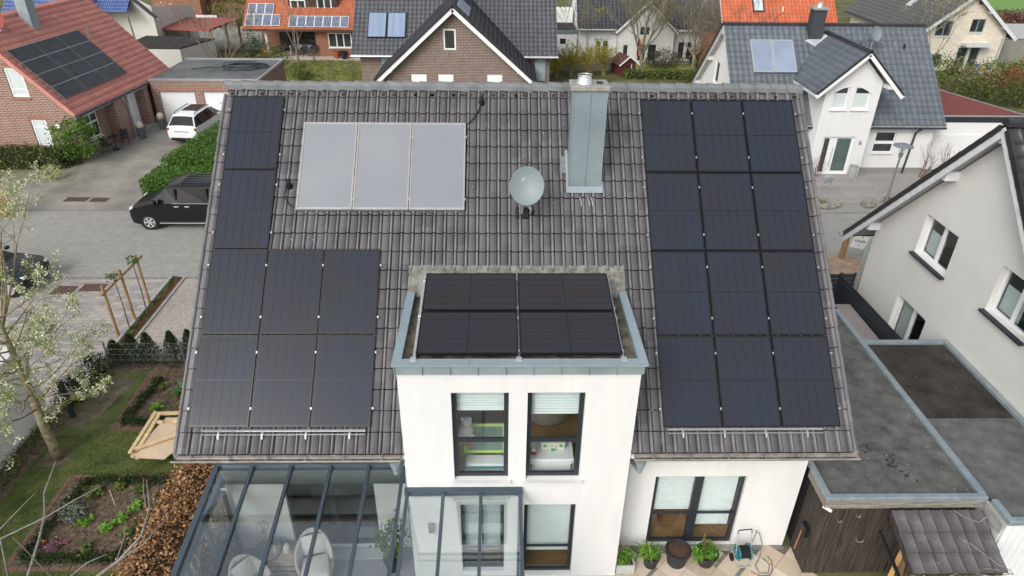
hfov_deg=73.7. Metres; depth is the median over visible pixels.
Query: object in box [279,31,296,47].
terrace door
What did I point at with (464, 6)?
roof solar module
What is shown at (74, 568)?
edging brick
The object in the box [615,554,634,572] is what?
planter box
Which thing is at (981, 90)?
thicket shrub
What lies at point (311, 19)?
roof solar module
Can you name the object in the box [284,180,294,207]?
pipe passage
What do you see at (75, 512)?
lavender bush
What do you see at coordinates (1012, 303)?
window
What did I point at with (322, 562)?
armchair
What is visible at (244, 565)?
armchair
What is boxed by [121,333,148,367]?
yew shrub
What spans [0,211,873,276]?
road
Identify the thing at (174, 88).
brick garage
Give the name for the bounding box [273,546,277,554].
glass bottle
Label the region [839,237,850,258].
wooden post
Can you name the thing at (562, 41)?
window
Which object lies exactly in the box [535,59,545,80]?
window
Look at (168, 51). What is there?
white flat garage
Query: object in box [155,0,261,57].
bare tree
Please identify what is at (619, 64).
playhouse
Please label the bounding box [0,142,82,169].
privet hedge
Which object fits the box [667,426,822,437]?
snow guard
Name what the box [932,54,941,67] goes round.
window
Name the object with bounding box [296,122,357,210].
solar thermal collector
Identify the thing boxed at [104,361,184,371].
soil border
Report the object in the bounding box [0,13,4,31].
satellite dish
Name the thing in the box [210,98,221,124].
bare shrub
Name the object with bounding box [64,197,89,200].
paved inlet
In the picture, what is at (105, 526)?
leafy plant
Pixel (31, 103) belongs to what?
red brick house
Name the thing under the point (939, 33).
window
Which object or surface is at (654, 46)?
window
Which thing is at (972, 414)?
neighbour garage
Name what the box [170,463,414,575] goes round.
conservatory
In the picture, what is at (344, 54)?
terrace pot
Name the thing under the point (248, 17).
roof solar module
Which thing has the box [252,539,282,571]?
round pot
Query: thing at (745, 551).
hose reel
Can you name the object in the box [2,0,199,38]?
blue roofed house
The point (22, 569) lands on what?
edging brick
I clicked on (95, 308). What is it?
forecourt slabs
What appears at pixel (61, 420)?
soil border
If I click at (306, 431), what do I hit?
snow guard
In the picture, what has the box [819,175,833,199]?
letter box
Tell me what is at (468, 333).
photovoltaic module
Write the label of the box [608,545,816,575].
patio
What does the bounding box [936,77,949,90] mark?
thicket shrub
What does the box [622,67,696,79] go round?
hedge
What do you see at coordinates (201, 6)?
brick house
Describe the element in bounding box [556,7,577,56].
white annex
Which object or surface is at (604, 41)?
window
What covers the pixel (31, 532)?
edging brick
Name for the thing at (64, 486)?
edging brick
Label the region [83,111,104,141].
window
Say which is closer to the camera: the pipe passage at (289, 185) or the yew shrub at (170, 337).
the pipe passage at (289, 185)
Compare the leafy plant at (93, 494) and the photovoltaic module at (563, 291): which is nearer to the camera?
the photovoltaic module at (563, 291)
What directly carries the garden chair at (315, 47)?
on the terrace
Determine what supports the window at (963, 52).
in the pale brick house at (981, 31)
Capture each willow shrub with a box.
[549,59,555,73]
[550,51,567,77]
[558,40,585,76]
[574,44,606,74]
[590,38,624,75]
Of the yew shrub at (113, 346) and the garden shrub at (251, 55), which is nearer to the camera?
the yew shrub at (113, 346)
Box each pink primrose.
[22,538,51,550]
[43,536,69,551]
[45,510,62,525]
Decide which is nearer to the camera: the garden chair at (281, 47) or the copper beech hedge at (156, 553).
the copper beech hedge at (156, 553)
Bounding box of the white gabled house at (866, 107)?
[691,2,946,176]
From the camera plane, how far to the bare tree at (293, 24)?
53.68 m
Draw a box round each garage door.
[160,92,196,122]
[203,92,227,108]
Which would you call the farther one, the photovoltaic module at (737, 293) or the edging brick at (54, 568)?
the edging brick at (54, 568)
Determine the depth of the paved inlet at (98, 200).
31.96 m
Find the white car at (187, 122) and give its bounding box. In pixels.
[167,104,220,140]
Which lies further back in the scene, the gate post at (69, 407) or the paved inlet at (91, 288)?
the paved inlet at (91, 288)
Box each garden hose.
[750,532,769,572]
[751,556,772,575]
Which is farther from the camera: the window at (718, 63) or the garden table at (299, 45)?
the garden table at (299, 45)
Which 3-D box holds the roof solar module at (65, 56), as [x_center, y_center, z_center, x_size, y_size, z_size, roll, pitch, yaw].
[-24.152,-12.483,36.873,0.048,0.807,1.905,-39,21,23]
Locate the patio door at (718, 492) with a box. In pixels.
[646,476,745,540]
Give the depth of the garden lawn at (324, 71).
54.43 m
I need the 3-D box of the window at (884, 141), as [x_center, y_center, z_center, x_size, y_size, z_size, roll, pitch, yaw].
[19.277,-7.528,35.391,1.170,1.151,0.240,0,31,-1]
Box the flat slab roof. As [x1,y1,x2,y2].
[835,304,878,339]
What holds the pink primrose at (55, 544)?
on the planting bed at (91, 530)
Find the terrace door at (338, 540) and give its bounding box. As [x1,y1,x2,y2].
[286,484,379,543]
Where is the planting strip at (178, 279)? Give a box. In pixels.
[115,277,181,357]
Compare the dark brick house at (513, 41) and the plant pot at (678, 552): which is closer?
the plant pot at (678, 552)
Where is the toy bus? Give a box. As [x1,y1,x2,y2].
[530,444,535,454]
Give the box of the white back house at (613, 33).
[569,0,703,62]
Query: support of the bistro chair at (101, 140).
on the driveway
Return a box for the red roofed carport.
[162,17,242,54]
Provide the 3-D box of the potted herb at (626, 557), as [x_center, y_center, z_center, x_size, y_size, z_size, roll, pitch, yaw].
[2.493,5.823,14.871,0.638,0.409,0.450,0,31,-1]
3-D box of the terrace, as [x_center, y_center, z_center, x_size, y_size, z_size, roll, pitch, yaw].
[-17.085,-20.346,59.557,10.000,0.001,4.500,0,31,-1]
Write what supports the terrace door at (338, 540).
in the white house at (638, 473)
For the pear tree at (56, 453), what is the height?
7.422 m
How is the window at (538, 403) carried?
in the white house at (638, 473)
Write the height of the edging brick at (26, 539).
0.033 m
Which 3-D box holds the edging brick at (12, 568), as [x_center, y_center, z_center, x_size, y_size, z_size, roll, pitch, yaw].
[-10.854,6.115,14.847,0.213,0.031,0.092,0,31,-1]
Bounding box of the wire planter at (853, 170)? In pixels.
[848,164,858,176]
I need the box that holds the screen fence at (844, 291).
[830,272,902,339]
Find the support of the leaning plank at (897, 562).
on the ground at (840, 14)
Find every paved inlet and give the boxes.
[48,286,78,294]
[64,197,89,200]
[78,284,107,290]
[88,198,108,201]
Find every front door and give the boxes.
[127,92,141,126]
[816,137,854,172]
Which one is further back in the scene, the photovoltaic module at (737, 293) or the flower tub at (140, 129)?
the flower tub at (140, 129)
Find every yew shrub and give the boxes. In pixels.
[104,339,130,368]
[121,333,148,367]
[138,331,163,366]
[162,330,185,368]
[180,329,189,365]
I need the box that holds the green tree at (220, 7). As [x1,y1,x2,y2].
[207,0,245,25]
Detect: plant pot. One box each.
[642,547,660,569]
[665,538,691,568]
[695,542,718,568]
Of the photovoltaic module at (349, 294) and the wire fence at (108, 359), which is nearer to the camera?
the photovoltaic module at (349, 294)
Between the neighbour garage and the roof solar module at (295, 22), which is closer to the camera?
the neighbour garage
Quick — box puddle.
[191,61,269,69]
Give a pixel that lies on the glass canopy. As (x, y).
(443, 492)
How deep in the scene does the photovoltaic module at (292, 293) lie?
13.84 m
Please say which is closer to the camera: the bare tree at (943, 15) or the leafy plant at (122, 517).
the leafy plant at (122, 517)
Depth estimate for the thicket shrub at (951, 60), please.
49.36 m
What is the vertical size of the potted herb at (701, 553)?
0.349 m
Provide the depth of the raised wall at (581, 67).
55.35 m
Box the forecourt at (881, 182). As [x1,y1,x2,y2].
[817,171,930,203]
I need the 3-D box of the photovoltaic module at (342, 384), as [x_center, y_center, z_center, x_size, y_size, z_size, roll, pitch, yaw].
[-3.277,1.798,13.335,1.219,0.070,1.800,0,72,-1]
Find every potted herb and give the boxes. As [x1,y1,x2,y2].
[616,545,641,566]
[690,534,720,567]
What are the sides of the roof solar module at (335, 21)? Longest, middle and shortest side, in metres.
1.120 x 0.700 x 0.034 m
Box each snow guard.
[202,427,364,439]
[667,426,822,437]
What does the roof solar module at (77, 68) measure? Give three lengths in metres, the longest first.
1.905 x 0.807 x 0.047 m
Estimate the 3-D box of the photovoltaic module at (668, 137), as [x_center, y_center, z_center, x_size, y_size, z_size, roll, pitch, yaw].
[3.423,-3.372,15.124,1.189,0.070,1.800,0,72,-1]
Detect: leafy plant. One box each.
[73,513,92,526]
[73,539,94,556]
[81,483,105,500]
[98,520,112,533]
[112,477,126,491]
[112,511,128,524]
[118,526,135,539]
[126,498,144,514]
[131,483,146,497]
[149,401,164,410]
[155,381,167,391]
[166,381,181,398]
[632,539,665,563]
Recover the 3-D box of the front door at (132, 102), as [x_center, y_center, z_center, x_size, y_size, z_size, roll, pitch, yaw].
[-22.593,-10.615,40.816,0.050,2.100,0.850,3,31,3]
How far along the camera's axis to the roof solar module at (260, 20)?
57.37 m
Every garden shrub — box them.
[228,27,273,57]
[250,39,295,67]
[254,51,275,57]
[288,62,317,79]
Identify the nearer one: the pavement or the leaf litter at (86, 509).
the leaf litter at (86, 509)
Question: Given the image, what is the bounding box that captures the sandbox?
[128,411,178,459]
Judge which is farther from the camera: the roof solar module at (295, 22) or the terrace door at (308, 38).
the terrace door at (308, 38)
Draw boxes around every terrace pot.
[332,50,339,57]
[340,51,347,58]
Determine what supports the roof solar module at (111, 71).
attached to the red brick house at (31, 103)
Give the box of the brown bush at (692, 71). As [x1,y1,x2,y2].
[668,54,703,83]
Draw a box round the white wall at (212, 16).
[195,15,219,28]
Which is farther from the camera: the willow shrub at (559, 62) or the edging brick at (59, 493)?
the willow shrub at (559, 62)
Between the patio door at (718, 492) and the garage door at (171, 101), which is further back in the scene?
the garage door at (171, 101)
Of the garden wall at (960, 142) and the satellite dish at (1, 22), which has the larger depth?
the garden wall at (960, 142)
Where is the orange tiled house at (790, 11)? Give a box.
[691,0,837,66]
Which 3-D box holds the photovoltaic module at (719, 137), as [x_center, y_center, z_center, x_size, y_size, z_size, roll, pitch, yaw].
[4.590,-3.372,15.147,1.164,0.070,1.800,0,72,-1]
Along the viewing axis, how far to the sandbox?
17.94 m
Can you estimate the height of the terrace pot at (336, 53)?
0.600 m
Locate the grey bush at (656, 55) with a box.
[638,44,687,68]
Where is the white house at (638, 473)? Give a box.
[170,73,860,575]
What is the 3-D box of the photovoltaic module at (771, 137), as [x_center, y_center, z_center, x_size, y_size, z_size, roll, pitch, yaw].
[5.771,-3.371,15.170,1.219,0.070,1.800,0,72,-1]
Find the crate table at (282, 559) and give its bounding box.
[267,545,297,574]
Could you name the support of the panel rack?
on the white house at (638, 473)
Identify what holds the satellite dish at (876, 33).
attached to the white gabled house at (866, 107)
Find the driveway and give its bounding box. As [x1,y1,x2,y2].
[0,123,190,209]
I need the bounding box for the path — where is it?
[0,161,83,183]
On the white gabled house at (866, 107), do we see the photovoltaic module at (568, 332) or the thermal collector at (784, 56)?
the thermal collector at (784, 56)
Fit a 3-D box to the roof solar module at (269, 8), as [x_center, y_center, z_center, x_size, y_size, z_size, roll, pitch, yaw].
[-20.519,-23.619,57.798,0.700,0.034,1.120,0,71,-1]
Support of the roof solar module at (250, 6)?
attached to the orange roofed house at (327, 40)
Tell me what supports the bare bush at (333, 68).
on the garden lawn at (324, 71)
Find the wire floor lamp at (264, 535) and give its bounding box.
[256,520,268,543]
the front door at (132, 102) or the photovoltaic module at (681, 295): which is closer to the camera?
the photovoltaic module at (681, 295)
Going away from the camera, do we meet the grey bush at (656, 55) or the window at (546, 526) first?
the window at (546, 526)
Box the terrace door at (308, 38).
[300,32,315,47]
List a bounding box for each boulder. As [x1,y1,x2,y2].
[821,202,829,209]
[829,202,836,208]
[833,200,841,206]
[861,197,876,207]
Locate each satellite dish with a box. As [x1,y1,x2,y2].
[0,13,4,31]
[510,166,544,218]
[870,26,882,47]
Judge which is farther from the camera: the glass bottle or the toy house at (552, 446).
the glass bottle
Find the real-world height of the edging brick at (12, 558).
0.023 m
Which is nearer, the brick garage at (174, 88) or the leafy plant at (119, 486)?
the leafy plant at (119, 486)
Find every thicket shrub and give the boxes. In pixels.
[931,44,977,93]
[935,50,1016,98]
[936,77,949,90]
[944,71,1011,100]
[964,50,1023,87]
[983,58,1023,97]
[986,79,1023,108]
[1000,57,1023,84]
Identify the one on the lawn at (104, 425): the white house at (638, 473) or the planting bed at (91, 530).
the planting bed at (91, 530)
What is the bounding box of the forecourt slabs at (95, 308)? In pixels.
[0,279,166,413]
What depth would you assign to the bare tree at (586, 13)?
52.74 m
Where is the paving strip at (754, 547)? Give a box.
[618,545,783,550]
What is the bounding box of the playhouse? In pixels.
[609,52,639,75]
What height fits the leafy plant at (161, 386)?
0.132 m
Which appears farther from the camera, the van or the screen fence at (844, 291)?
the van
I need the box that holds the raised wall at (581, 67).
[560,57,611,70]
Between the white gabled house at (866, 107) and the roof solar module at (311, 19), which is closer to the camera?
the white gabled house at (866, 107)
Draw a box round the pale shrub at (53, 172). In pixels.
[41,164,61,181]
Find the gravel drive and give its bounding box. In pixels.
[121,279,196,360]
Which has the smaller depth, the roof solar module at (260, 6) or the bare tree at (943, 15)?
the bare tree at (943, 15)
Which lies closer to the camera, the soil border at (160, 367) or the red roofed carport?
the soil border at (160, 367)
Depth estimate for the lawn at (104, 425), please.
17.49 m
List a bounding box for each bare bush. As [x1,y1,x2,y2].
[305,46,317,61]
[323,58,335,75]
[341,58,358,77]
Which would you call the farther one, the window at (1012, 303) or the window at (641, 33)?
the window at (641, 33)
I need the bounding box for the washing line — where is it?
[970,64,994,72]
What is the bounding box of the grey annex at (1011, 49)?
[997,24,1023,66]
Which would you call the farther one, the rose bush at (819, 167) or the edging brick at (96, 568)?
the rose bush at (819, 167)
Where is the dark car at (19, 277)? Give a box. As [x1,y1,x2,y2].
[0,245,49,297]
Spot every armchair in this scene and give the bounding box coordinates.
[228,554,272,575]
[294,527,333,575]
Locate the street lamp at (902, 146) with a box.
[884,143,913,202]
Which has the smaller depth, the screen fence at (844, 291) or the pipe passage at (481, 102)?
the pipe passage at (481, 102)
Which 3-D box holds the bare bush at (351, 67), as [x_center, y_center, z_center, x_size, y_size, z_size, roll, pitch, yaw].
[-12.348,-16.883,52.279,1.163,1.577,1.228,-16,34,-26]
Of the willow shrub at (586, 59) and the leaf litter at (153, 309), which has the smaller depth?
the leaf litter at (153, 309)
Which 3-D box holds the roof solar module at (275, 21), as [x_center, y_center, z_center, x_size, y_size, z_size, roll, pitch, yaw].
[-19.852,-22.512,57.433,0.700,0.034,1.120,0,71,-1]
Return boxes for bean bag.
[531,413,570,426]
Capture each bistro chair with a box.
[99,138,113,153]
[119,129,130,145]
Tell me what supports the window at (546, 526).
in the white house at (638, 473)
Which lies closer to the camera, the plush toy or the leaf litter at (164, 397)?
the plush toy
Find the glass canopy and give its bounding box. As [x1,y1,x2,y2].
[395,487,523,575]
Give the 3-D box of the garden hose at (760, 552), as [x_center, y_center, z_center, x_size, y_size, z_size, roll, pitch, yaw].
[5.494,5.836,15.065,0.379,0.589,0.670,-9,32,-16]
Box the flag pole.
[635,38,641,59]
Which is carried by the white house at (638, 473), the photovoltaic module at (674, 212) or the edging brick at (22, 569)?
the photovoltaic module at (674, 212)
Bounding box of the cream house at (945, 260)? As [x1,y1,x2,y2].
[839,118,1023,417]
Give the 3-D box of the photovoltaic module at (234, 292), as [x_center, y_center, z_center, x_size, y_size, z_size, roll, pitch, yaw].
[-5.635,0.063,13.844,1.189,0.071,1.800,0,72,-1]
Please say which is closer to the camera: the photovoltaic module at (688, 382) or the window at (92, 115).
the photovoltaic module at (688, 382)
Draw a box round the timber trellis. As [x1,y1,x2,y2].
[100,254,150,337]
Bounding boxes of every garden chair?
[278,45,286,56]
[291,45,298,55]
[302,45,309,56]
[312,45,318,55]
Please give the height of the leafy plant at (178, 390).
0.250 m
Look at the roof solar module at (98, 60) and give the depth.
38.75 m
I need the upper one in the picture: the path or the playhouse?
the playhouse
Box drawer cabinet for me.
[530,442,573,469]
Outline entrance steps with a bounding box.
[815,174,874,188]
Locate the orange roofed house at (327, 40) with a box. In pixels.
[242,0,354,55]
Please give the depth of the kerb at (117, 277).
25.74 m
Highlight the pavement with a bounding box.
[820,204,881,211]
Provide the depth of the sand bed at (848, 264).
27.20 m
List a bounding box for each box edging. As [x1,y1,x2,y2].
[10,471,176,567]
[116,376,176,426]
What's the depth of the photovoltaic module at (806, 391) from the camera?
13.47 m
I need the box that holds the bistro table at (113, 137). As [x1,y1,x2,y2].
[107,135,120,150]
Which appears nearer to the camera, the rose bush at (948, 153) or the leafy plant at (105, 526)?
the leafy plant at (105, 526)
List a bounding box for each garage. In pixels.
[137,36,217,67]
[147,58,285,122]
[786,307,988,572]
[864,340,1023,575]
[934,89,1023,134]
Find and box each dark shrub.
[46,376,81,410]
[64,365,97,391]
[72,351,108,379]
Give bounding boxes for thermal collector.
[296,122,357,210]
[352,122,411,211]
[367,12,386,37]
[387,12,405,37]
[409,123,466,211]
[750,39,775,72]
[771,40,796,72]
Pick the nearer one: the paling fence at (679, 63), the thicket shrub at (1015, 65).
the thicket shrub at (1015, 65)
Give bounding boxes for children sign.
[850,236,869,262]
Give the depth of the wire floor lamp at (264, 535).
14.74 m
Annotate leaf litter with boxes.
[26,480,170,563]
[120,281,176,350]
[131,375,182,422]
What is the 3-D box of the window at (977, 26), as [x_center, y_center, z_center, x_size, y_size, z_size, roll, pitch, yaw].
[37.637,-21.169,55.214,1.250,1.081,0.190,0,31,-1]
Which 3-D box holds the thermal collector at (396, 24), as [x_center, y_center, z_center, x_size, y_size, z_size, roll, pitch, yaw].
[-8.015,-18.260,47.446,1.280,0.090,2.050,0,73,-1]
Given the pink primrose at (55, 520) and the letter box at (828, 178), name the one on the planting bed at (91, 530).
the pink primrose at (55, 520)
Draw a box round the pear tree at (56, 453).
[0,147,112,469]
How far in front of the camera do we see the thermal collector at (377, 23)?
47.38 m
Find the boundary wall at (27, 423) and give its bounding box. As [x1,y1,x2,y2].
[0,346,49,469]
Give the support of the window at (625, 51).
in the white back house at (613, 33)
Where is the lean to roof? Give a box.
[889,509,1008,575]
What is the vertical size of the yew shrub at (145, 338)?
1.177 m
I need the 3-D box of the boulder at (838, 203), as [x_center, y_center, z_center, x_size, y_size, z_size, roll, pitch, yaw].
[15.384,-4.029,32.299,0.402,0.316,0.468,9,32,14]
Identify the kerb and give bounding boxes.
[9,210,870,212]
[40,277,197,278]
[104,275,173,354]
[125,277,185,350]
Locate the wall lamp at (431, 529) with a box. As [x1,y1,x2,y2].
[428,523,434,534]
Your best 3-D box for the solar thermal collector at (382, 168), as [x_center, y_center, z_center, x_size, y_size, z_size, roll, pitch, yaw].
[-2.771,-2.632,14.758,1.202,0.100,2.090,0,72,-1]
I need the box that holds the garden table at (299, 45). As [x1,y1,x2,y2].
[289,44,312,55]
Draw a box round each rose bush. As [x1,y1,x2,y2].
[813,152,829,176]
[918,134,943,177]
[941,138,959,163]
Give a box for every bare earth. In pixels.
[36,448,71,466]
[61,372,133,427]
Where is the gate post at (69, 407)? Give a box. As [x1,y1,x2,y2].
[56,379,75,417]
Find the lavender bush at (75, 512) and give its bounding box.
[54,496,90,525]
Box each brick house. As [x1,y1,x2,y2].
[0,0,168,159]
[151,0,245,17]
[350,0,558,82]
[843,0,1016,69]
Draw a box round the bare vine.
[936,511,1013,575]
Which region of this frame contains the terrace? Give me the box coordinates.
[265,49,359,60]
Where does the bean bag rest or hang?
in the white house at (638, 473)
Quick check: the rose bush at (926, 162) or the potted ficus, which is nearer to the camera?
the potted ficus
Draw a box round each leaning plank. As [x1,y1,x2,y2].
[878,529,900,575]
[888,550,901,575]
[898,559,904,575]
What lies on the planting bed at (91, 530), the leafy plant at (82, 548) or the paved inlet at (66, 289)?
the leafy plant at (82, 548)
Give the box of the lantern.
[283,543,290,553]
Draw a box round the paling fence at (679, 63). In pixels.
[663,57,691,65]
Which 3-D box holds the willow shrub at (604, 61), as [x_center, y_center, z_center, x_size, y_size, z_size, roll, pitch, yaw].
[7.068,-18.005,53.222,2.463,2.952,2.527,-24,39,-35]
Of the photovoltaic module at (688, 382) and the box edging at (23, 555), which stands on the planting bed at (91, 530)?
the box edging at (23, 555)
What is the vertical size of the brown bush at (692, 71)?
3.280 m
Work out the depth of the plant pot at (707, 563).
14.94 m
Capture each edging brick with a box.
[8,553,16,561]
[8,567,17,570]
[17,567,27,570]
[21,536,30,543]
[27,528,36,535]
[38,567,49,570]
[46,504,52,511]
[48,567,59,570]
[56,489,63,496]
[59,566,70,570]
[61,482,69,488]
[69,567,79,570]
[80,567,91,570]
[90,566,101,570]
[111,566,121,570]
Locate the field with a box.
[987,0,1023,9]
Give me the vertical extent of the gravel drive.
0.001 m
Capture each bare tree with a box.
[0,461,169,575]
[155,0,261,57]
[272,0,323,66]
[557,0,606,71]
[605,0,695,69]
[653,0,721,69]
[686,0,780,38]
[895,0,974,58]
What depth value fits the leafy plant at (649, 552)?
14.93 m
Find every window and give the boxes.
[0,63,31,100]
[26,115,52,147]
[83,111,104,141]
[327,33,351,48]
[443,29,455,49]
[451,393,510,484]
[461,504,503,566]
[523,393,584,483]
[523,504,574,569]
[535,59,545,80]
[560,39,565,43]
[602,40,608,48]
[622,44,628,54]
[636,44,645,60]
[639,26,650,35]
[646,44,656,61]
[677,42,684,59]
[685,42,690,59]
[714,61,719,83]
[829,87,849,110]
[850,87,872,110]
[870,132,896,153]
[891,297,917,339]
[909,217,948,279]
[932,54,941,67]
[933,21,953,36]
[953,47,968,64]
[964,47,979,69]
[969,19,986,32]
[978,269,1023,345]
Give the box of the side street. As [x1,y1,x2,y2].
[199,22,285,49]
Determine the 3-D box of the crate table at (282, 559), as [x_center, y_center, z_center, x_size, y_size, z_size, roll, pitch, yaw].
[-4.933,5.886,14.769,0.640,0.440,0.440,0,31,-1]
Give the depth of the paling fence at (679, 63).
57.08 m
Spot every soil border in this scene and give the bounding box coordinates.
[0,411,69,502]
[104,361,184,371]
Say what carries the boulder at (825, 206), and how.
on the pavement
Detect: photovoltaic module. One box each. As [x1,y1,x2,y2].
[188,335,258,426]
[200,249,267,333]
[212,170,277,248]
[223,96,285,169]
[249,335,316,426]
[259,249,323,333]
[310,335,376,426]
[318,249,381,333]
[414,311,518,354]
[420,273,516,310]
[516,273,614,310]
[517,311,623,354]
[638,99,696,172]
[643,172,704,250]
[649,251,712,335]
[655,336,721,426]
[691,100,749,172]
[698,173,759,250]
[706,251,769,335]
[714,336,781,426]
[742,100,802,172]
[751,173,814,250]
[760,251,826,334]
[771,336,840,426]
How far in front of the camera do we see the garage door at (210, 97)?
41.68 m
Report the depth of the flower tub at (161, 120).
40.89 m
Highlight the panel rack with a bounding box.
[410,275,626,360]
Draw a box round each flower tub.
[135,121,145,138]
[155,112,165,129]
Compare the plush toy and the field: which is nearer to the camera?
the plush toy
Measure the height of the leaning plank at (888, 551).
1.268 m
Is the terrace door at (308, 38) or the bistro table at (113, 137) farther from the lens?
the terrace door at (308, 38)
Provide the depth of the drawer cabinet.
13.67 m
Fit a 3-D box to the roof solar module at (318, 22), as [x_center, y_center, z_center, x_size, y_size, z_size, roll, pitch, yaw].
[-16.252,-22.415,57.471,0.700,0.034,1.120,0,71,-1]
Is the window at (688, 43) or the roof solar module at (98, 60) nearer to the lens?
the roof solar module at (98, 60)
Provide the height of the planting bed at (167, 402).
0.001 m
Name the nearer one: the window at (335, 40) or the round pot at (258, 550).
the round pot at (258, 550)
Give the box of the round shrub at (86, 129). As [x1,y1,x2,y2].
[43,109,104,159]
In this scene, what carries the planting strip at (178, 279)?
on the ground at (840, 14)
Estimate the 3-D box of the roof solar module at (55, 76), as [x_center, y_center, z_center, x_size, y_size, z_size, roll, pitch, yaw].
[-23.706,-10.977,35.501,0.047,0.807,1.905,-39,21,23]
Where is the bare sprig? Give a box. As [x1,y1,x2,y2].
[703,537,714,550]
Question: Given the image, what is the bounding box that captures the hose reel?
[729,529,752,567]
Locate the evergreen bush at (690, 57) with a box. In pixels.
[683,46,698,65]
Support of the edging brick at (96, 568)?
on the lawn at (104, 425)
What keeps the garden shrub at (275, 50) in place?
on the ground at (840, 14)
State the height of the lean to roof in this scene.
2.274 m
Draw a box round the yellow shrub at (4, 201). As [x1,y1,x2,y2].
[0,161,26,219]
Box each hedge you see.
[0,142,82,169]
[107,463,244,575]
[138,164,213,195]
[159,119,219,167]
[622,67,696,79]
[996,8,1023,23]
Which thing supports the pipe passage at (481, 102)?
attached to the white house at (638, 473)
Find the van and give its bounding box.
[129,173,211,229]
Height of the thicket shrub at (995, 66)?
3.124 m
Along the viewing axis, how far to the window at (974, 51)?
56.45 m
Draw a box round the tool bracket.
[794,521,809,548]
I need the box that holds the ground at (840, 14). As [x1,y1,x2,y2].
[0,0,1023,575]
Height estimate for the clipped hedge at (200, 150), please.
1.966 m
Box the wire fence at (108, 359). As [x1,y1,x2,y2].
[101,341,187,365]
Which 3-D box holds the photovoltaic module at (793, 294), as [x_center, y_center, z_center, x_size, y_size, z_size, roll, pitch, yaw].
[5.791,0.098,14.061,1.219,0.070,1.800,0,72,-1]
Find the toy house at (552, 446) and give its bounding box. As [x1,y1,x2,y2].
[541,442,565,450]
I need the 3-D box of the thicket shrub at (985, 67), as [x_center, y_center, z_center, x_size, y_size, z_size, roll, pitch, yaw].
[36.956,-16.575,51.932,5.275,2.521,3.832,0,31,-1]
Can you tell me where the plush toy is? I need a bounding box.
[458,416,474,459]
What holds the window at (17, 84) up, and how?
in the red brick house at (31, 103)
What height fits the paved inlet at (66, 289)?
0.007 m
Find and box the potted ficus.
[369,509,411,572]
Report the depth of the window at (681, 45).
58.49 m
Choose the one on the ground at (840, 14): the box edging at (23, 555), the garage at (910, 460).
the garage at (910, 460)
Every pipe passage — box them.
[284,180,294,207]
[466,96,484,124]
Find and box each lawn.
[0,372,185,575]
[284,61,361,81]
[636,63,696,70]
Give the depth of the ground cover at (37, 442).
17.76 m
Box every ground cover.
[0,414,58,489]
[108,276,176,353]
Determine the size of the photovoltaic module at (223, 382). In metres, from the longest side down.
1.800 x 1.189 x 0.070 m
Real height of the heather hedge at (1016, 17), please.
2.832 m
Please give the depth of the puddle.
43.54 m
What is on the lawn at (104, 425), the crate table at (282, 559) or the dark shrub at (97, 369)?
the dark shrub at (97, 369)
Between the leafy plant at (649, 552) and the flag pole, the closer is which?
the leafy plant at (649, 552)
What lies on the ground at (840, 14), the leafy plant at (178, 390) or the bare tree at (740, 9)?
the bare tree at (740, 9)
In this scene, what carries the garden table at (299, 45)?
on the terrace
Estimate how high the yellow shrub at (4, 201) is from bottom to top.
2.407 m
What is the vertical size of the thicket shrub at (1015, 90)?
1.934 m
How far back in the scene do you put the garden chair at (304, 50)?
58.41 m
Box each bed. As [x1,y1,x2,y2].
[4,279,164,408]
[9,478,176,566]
[115,375,183,427]
[464,423,503,470]
[827,253,864,282]
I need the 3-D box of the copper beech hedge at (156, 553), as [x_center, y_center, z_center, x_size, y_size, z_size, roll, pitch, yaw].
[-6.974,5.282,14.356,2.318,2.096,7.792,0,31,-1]
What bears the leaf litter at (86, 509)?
on the planting bed at (91, 530)
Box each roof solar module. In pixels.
[6,43,45,62]
[21,55,59,74]
[33,36,67,53]
[36,67,73,86]
[46,47,81,65]
[51,78,86,98]
[56,30,89,46]
[61,59,95,77]
[69,41,101,58]
[75,70,107,88]
[83,52,114,68]
[96,62,126,80]
[245,14,254,25]
[247,3,256,13]
[253,14,262,25]
[256,3,265,13]
[262,15,271,25]
[265,3,273,13]
[271,15,279,25]
[288,16,297,26]
[297,16,305,26]
[305,16,314,26]
[314,16,323,26]
[323,16,331,26]
[331,16,340,26]
[340,16,348,26]
[457,0,470,15]
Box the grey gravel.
[853,283,922,326]
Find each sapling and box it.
[104,272,129,326]
[125,255,147,312]
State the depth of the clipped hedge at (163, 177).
31.25 m
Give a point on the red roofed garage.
(963, 115)
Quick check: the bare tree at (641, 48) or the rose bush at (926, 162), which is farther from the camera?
the bare tree at (641, 48)
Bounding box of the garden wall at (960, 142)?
[922,134,983,168]
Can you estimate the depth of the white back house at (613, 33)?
57.53 m

